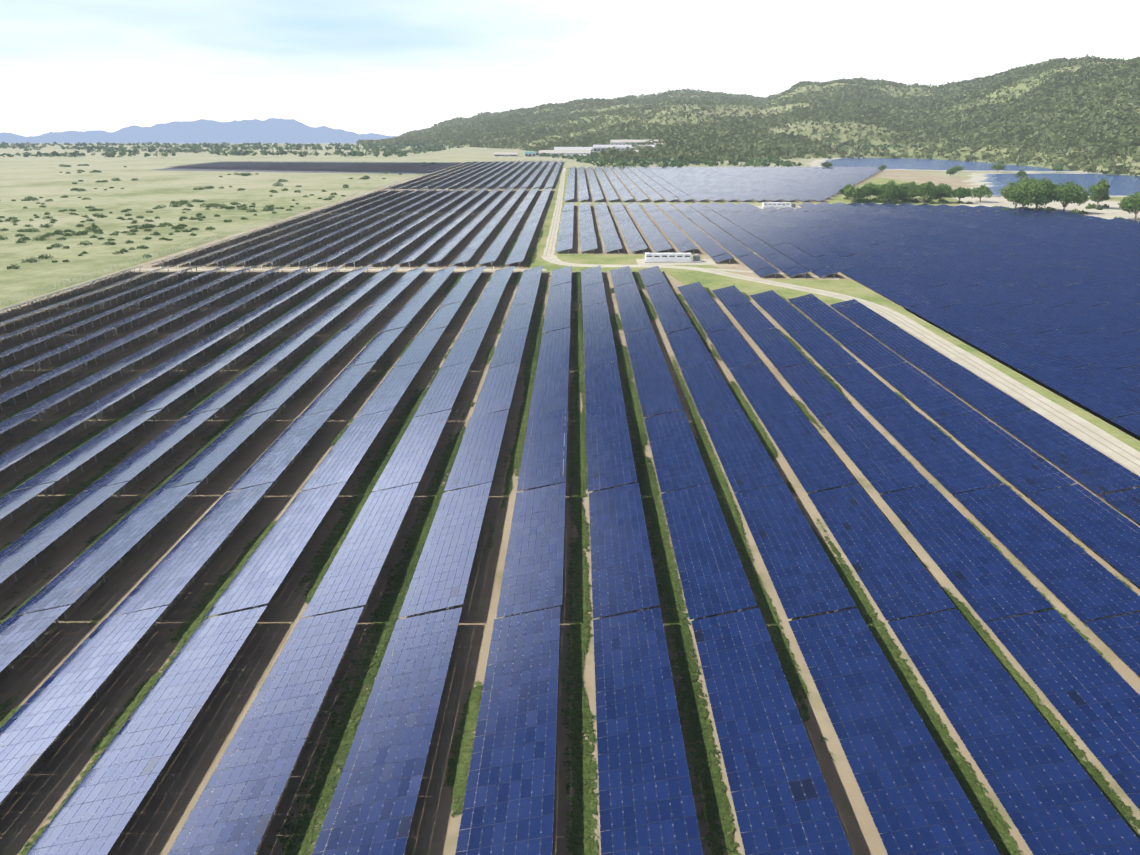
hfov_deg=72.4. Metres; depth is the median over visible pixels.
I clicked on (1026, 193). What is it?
tree
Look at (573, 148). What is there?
plant building
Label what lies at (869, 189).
tree
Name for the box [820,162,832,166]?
shore tree
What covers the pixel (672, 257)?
inverter station
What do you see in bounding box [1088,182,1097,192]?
shore tree
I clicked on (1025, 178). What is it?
shore tree
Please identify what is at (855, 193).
tree
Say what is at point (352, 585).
pv modules
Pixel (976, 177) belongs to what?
pond sand
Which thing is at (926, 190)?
tree
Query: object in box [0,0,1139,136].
sky
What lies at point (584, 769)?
row weeds
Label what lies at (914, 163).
pond water
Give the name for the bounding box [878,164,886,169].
shore tree
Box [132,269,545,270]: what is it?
cross track
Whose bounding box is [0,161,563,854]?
soil
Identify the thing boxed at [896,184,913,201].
tree
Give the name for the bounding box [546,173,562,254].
road rut
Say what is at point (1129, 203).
tree
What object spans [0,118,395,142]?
distant mountains
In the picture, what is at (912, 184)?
tree
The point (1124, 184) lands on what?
pond water
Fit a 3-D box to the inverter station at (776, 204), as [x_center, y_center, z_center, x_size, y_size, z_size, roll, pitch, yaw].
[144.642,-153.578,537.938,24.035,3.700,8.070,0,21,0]
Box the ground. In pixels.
[0,143,1089,307]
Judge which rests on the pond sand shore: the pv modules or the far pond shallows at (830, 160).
the far pond shallows at (830, 160)
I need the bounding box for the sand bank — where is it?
[951,196,1139,221]
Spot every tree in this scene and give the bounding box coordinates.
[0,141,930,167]
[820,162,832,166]
[838,184,854,195]
[844,186,865,201]
[860,183,879,199]
[875,183,900,202]
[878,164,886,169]
[882,180,899,186]
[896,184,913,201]
[900,181,918,188]
[905,185,915,197]
[913,182,939,202]
[933,183,952,202]
[946,168,956,175]
[948,187,971,203]
[951,165,964,171]
[971,184,992,201]
[990,163,1004,171]
[999,182,1024,207]
[1005,182,1048,209]
[1007,179,1024,186]
[1015,169,1026,178]
[1018,176,1029,181]
[1023,178,1059,209]
[1026,177,1037,183]
[1046,180,1092,212]
[1052,164,1062,171]
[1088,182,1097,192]
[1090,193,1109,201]
[1092,179,1109,208]
[1118,191,1139,219]
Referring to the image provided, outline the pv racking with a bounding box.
[0,183,1139,854]
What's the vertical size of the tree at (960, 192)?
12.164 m
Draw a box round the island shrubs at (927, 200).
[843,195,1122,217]
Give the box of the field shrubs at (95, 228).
[0,156,433,269]
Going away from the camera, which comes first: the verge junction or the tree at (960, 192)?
the verge junction
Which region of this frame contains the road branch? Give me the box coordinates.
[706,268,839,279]
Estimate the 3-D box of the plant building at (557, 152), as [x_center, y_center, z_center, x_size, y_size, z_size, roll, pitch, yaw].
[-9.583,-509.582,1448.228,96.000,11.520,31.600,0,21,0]
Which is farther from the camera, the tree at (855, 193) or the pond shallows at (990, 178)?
the pond shallows at (990, 178)
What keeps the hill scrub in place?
on the hill range
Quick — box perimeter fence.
[1,169,418,303]
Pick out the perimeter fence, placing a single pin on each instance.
(199, 239)
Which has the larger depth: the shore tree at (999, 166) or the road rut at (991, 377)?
the shore tree at (999, 166)
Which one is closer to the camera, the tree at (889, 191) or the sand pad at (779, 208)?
the sand pad at (779, 208)
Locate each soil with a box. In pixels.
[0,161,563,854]
[0,190,1139,854]
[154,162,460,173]
[326,168,1139,854]
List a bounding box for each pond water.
[831,158,1075,170]
[988,174,1139,195]
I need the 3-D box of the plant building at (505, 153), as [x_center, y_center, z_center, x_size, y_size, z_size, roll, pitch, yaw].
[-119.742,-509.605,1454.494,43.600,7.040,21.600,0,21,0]
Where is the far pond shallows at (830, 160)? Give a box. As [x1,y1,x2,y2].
[818,158,1006,170]
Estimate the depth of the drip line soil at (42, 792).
101.75 m
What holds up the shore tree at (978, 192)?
on the sand bank
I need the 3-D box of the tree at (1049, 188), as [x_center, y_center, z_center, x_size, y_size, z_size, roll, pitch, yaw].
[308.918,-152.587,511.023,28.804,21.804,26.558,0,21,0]
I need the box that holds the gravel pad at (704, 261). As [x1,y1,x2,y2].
[636,259,716,264]
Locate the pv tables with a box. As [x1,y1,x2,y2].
[166,160,1035,211]
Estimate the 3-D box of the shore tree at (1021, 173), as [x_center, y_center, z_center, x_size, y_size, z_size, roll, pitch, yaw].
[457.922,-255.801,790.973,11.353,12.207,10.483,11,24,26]
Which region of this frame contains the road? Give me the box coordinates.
[541,255,1139,474]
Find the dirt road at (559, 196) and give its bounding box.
[543,168,565,254]
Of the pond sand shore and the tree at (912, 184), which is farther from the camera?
the pond sand shore
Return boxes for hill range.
[454,60,1139,175]
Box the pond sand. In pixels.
[962,172,1126,196]
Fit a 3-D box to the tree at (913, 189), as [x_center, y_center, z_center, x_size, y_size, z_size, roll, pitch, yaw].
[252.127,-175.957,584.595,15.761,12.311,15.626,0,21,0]
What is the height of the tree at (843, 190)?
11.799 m
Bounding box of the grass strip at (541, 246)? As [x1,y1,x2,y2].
[535,168,568,253]
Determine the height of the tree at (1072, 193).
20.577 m
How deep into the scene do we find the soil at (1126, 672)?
103.55 m
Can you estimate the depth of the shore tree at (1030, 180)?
662.95 m
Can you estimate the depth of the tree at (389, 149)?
1527.86 m
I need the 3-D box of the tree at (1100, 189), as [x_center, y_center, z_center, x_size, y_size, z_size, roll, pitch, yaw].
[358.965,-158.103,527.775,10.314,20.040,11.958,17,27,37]
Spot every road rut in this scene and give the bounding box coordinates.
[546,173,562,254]
[550,176,563,254]
[704,268,1139,466]
[707,268,1139,459]
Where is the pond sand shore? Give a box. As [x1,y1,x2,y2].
[806,158,1085,171]
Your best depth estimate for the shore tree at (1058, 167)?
948.20 m
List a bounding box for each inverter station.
[643,252,702,262]
[761,202,797,207]
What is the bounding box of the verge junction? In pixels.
[527,254,895,304]
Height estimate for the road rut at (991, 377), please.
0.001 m
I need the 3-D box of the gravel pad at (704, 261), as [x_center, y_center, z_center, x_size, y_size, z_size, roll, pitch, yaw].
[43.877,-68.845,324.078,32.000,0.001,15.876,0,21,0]
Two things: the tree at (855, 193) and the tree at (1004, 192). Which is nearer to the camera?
the tree at (1004, 192)
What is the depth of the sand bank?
547.05 m
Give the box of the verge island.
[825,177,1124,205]
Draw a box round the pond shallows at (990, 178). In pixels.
[978,173,1127,195]
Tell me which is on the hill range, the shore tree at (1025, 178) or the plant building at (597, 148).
the plant building at (597, 148)
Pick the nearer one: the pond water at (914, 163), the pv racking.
the pv racking
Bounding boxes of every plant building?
[494,152,517,155]
[524,152,535,156]
[539,150,590,156]
[554,147,592,151]
[593,145,654,151]
[610,140,658,144]
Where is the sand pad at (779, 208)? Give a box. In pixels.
[756,206,801,208]
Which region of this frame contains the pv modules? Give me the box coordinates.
[0,209,1139,854]
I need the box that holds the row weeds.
[0,213,1139,854]
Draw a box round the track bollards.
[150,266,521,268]
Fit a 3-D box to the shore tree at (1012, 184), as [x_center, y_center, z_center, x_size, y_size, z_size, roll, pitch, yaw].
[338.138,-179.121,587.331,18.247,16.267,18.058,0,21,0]
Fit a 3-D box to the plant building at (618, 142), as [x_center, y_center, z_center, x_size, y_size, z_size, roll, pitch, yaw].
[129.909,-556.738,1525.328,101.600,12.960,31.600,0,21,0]
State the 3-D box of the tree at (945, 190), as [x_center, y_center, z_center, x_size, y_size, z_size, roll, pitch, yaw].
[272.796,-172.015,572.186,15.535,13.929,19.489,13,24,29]
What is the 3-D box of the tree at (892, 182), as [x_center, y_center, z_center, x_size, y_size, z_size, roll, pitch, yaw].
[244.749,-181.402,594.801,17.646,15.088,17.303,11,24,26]
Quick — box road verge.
[887,305,1139,451]
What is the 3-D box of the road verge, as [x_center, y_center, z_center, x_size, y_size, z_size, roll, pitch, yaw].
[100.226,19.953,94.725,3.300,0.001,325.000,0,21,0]
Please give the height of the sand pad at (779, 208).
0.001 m
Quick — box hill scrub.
[356,54,1139,176]
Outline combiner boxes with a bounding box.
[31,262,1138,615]
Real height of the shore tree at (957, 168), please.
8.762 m
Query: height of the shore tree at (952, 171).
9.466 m

